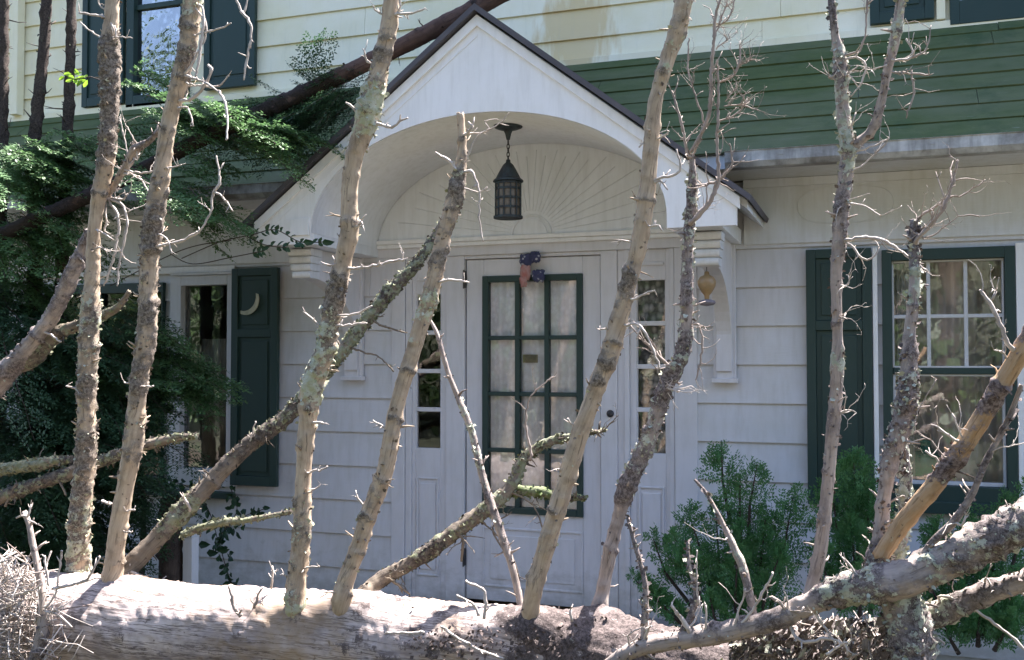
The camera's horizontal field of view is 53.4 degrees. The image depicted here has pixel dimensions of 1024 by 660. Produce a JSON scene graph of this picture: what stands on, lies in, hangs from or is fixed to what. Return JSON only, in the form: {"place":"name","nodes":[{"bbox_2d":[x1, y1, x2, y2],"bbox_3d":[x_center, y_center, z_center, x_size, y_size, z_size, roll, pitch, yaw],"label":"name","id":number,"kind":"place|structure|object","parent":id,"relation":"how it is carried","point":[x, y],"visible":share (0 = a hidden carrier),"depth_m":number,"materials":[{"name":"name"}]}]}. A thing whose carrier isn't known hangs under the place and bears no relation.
{"place":"outdoors","nodes":[
{"label":"outdoors","id":0,"kind":"place"},
{"bbox_2d":[915,440,940,479],"bbox_3d":[2.362,0.752,5.813,0.176,0.245,0.176,-1,-2,19],"label":"teal vase","id":1,"kind":"object","parent":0,"point":[924,461],"visible":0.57,"depth_m":5.75,"materials":[{"name":"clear glass"}]},
{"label":"ground","id":2,"kind":"structure","parent":0,"visible":0},
{"bbox_2d":[0,0,144,550],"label":"hemlock tree","id":3,"kind":"object","parent":2,"relation":"on","point":[36,165],"visible":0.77,"depth_m":6.20,"materials":[{"name":"green plant"}]},
{"bbox_2d":[0,0,223,577],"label":"hemlock tree","id":4,"kind":"object","parent":2,"relation":"on","point":[22,435],"visible":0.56,"depth_m":5.87,"materials":[{"name":"green plant"}]},
{"bbox_2d":[59,69,99,86],"bbox_3d":[-2.342,-1.383,5.571,0.322,0.105,0.036,-1,-2,19],"label":"maple sprig","id":5,"kind":"object","parent":4,"relation":"attached to","point":[81,79],"visible":0.96,"depth_m":5.58,"materials":[{"name":"green plant"}]},
{"bbox_2d":[55,322,252,578],"bbox_3d":[-2.138,0.925,6.133,1.151,2.167,0.966,0,-2,-7],"label":"hemlock tree","id":6,"kind":"object","parent":2,"relation":"on","point":[177,387],"visible":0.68,"depth_m":6.06,"materials":[{"name":"green plant"}]},
{"bbox_2d":[155,495,182,581],"bbox_3d":[-2.168,1.448,6.459,0.188,0.804,0.209,-1,-2,19],"label":"tree stump","id":7,"kind":"object","parent":2,"relation":"on","point":[171,569],"visible":0.28,"depth_m":6.41,"materials":[{"name":"wood"}]},
{"bbox_2d":[183,534,199,583],"bbox_3d":[-2.030,1.642,6.429,0.080,0.730,0.084,-1,-2,19],"label":"white post","id":8,"kind":"object","parent":2,"relation":"on","point":[190,557],"visible":0.26,"depth_m":6.41,"materials":[{"name":"paint"}]},
{"bbox_2d":[45,0,346,569],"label":"hemlock tree","id":9,"kind":"object","parent":2,"relation":"on","point":[184,121],"visible":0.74,"depth_m":5.96,"materials":[{"name":"green plant"}]},
{"bbox_2d":[110,224,333,285],"bbox_3d":[-1.698,-0.435,5.903,1.544,0.329,0.051,-1,-2,21],"label":"beech sprig","id":10,"kind":"object","parent":9,"relation":"attached to","point":[307,242],"visible":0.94,"depth_m":5.79,"materials":[{"name":"green plant"}]},
{"bbox_2d":[0,0,939,659],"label":"fallen tree","id":11,"kind":"object","parent":2,"relation":"on","point":[130,612],"visible":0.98,"depth_m":3.62,"materials":[{"name":"brown wood"}]},
{"bbox_2d":[0,542,92,659],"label":"brush pile","id":12,"kind":"object","parent":11,"relation":"on","point":[30,581],"visible":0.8,"depth_m":3.93,"materials":[{"name":"grey wood"}]},
{"bbox_2d":[10,500,99,659],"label":"dead stick","id":13,"kind":"object","parent":12,"relation":"on","point":[41,620],"visible":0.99,"depth_m":3.87,"materials":[{"name":"grey wood"}]},
{"bbox_2d":[0,228,131,399],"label":"dead branch","id":14,"kind":"object","parent":11,"relation":"attached to","point":[46,335],"visible":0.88,"depth_m":4.69,"materials":[{"name":"grey wood"}]},
{"bbox_2d":[0,431,200,506],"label":"mossy branch","id":15,"kind":"object","parent":11,"relation":"attached to","point":[24,488],"visible":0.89,"depth_m":4.89,"materials":[{"name":"green wood"}]},
{"bbox_2d":[725,610,891,659],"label":"bark debris","id":16,"kind":"object","parent":11,"relation":"on","point":[872,643],"visible":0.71,"depth_m":2.92,"materials":[{"name":"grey wood"}]},
{"bbox_2d":[605,143,1023,659],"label":"broken tree","id":17,"kind":"object","parent":11,"relation":"on","point":[891,580],"visible":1,"depth_m":2.77,"materials":[{"name":"grey wood"}]},
{"bbox_2d":[6,0,1023,659],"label":"house","id":18,"kind":"structure","parent":2,"relation":"on","point":[566,84],"depth_m":6.28,"materials":[{"name":"paint"}]},
{"bbox_2d":[38,282,166,486],"bbox_3d":[-3.049,0.411,7.557,1.140,1.500,0.065,-1,-2,19],"label":"broad window","id":19,"kind":"structure","parent":18,"relation":"in","point":[122,288],"depth_m":7.49,"materials":[{"name":"green paint"}]},
{"bbox_2d":[126,0,189,106],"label":"upper window","id":20,"kind":"structure","parent":18,"relation":"in","point":[154,30],"depth_m":7.94,"materials":[{"name":"glass"}]},
{"bbox_2d":[133,476,269,585],"bbox_3d":[-2.214,1.369,6.794,1.162,0.752,0.402,-1,-2,19],"label":"creeping vine","id":21,"kind":"object","parent":18,"relation":"attached to","point":[224,532],"visible":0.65,"depth_m":6.79,"materials":[{"name":"green plant"}]},
{"bbox_2d":[169,271,236,486],"bbox_3d":[-2.191,0.346,7.242,0.550,1.510,0.090,-1,-2,19],"label":"narrow window","id":22,"kind":"structure","parent":18,"relation":"in","point":[179,281],"depth_m":7.27,"materials":[{"name":"paint"}]},
{"bbox_2d":[201,339,226,466],"bbox_3d":[-2.116,0.523,7.311,0.260,0.920,0.032,-1,-2,19],"label":"dark curtain","id":23,"kind":"object","parent":18,"relation":"hanging from","point":[213,442],"visible":0.4,"depth_m":7.31,"materials":[{"name":"fabric"}]},
{"bbox_2d":[0,0,508,242],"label":"leaning trunk","id":24,"kind":"object","parent":18,"relation":"on","point":[422,35],"visible":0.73,"depth_m":5.92,"materials":[{"name":"brown wood"}]},
{"bbox_2d":[187,27,367,180],"bbox_3d":[-1.395,-1.333,6.061,1.181,0.777,0.656,-1,-2,33],"label":"spruce bough","id":25,"kind":"object","parent":24,"relation":"on","point":[301,116],"visible":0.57,"depth_m":5.95,"materials":[{"name":"green plant"}]},
{"bbox_2d":[493,123,522,220],"bbox_3d":[-0.022,-0.924,5.955,0.180,0.550,0.180,-1,-2,19],"label":"porch lantern","id":26,"kind":"object","parent":18,"relation":"hanging from","point":[507,180],"visible":0.97,"depth_m":5.90,"materials":[{"name":"metal"}]},
{"bbox_2d":[462,255,600,606],"bbox_3d":[0.121,0.633,6.456,0.909,2.188,0.081,-1,-2,19],"label":"front door","id":27,"kind":"structure","parent":18,"relation":"in","point":[573,573],"depth_m":6.44,"materials":[{"name":"paint"}]},
{"bbox_2d":[523,355,537,362],"bbox_3d":[0.116,0.183,6.497,0.100,0.052,0.010,-1,-2,19],"label":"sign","id":28,"kind":"object","parent":27,"relation":"attached to","point":[530,358],"visible":1,"depth_m":6.49,"materials":[{"name":"gold metal"}]},
{"bbox_2d":[519,251,544,287],"bbox_3d":[0.122,-0.383,6.403,0.174,0.229,0.035,-1,-2,19],"label":"door ornament","id":29,"kind":"object","parent":27,"relation":"attached to","point":[527,260],"depth_m":6.41,"materials":[{"name":"blue fabric"}]},
{"bbox_2d":[491,280,576,508],"bbox_3d":[0.141,0.419,6.498,0.740,1.560,0.034,-1,-2,19],"label":"lace curtain","id":30,"kind":"object","parent":27,"relation":"hanging from","point":[563,315],"visible":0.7,"depth_m":6.50,"materials":[{"name":"white fabric"}]},
{"bbox_2d":[638,280,665,452],"bbox_3d":[0.871,0.225,6.269,0.202,1.094,0.004,-1,-2,19],"label":"sidelight curtain","id":31,"kind":"object","parent":18,"relation":"hanging from","point":[651,306],"depth_m":6.28,"materials":[{"name":"grey fabric"}]},
{"bbox_2d":[697,267,715,305],"bbox_3d":[1.048,-0.338,5.484,0.101,0.420,0.101,-1,-2,19],"label":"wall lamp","id":32,"kind":"object","parent":18,"relation":"hanging from","point":[706,281],"visible":0.97,"depth_m":5.45,"materials":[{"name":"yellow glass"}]},
{"bbox_2d":[892,263,914,479],"bbox_3d":[2.225,0.233,5.814,0.130,1.290,0.025,-1,-2,19],"label":"sheer curtain","id":33,"kind":"object","parent":18,"relation":"hanging from","point":[901,284],"depth_m":5.83,"materials":[{"name":"fabric"}]},
{"bbox_2d":[881,246,1018,515],"bbox_3d":[2.412,0.277,5.632,0.718,1.460,0.135,-1,-2,19],"label":"window","id":34,"kind":"structure","parent":18,"relation":"in","point":[949,500],"depth_m":5.59,"materials":[{"name":"green paint"}]},
{"bbox_2d":[915,260,1002,482],"bbox_3d":[2.513,0.265,5.891,0.740,1.550,0.054,-1,-2,19],"label":"tan curtain","id":35,"kind":"object","parent":18,"relation":"hanging from","point":[947,334],"visible":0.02,"depth_m":5.87,"materials":[{"name":"fabric"}]},
{"bbox_2d":[949,0,1023,24],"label":"upper window","id":36,"kind":"structure","parent":18,"relation":"in","point":[961,11],"depth_m":5.91,"materials":[{"name":"green paint"}]},
{"bbox_2d":[626,439,816,627],"bbox_3d":[1.073,1.042,5.191,0.919,0.966,0.684,-1,-2,19],"label":"cedar shrub","id":37,"kind":"object","parent":2,"relation":"on","point":[715,572],"visible":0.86,"depth_m":5.13,"materials":[{"name":"green plant"}]},
{"bbox_2d":[800,445,910,623],"bbox_3d":[1.709,0.997,5.073,0.580,0.842,0.535,1,-2,-37],"label":"cedar shrub","id":38,"kind":"object","parent":2,"relation":"on","point":[849,527],"visible":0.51,"depth_m":5.09,"materials":[{"name":"green plant"}]},
{"bbox_2d":[916,476,1023,654],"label":"cedar shrub","id":39,"kind":"object","parent":2,"relation":"on","point":[1005,614],"visible":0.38,"depth_m":4.71,"materials":[{"name":"green plant"}]}
]}

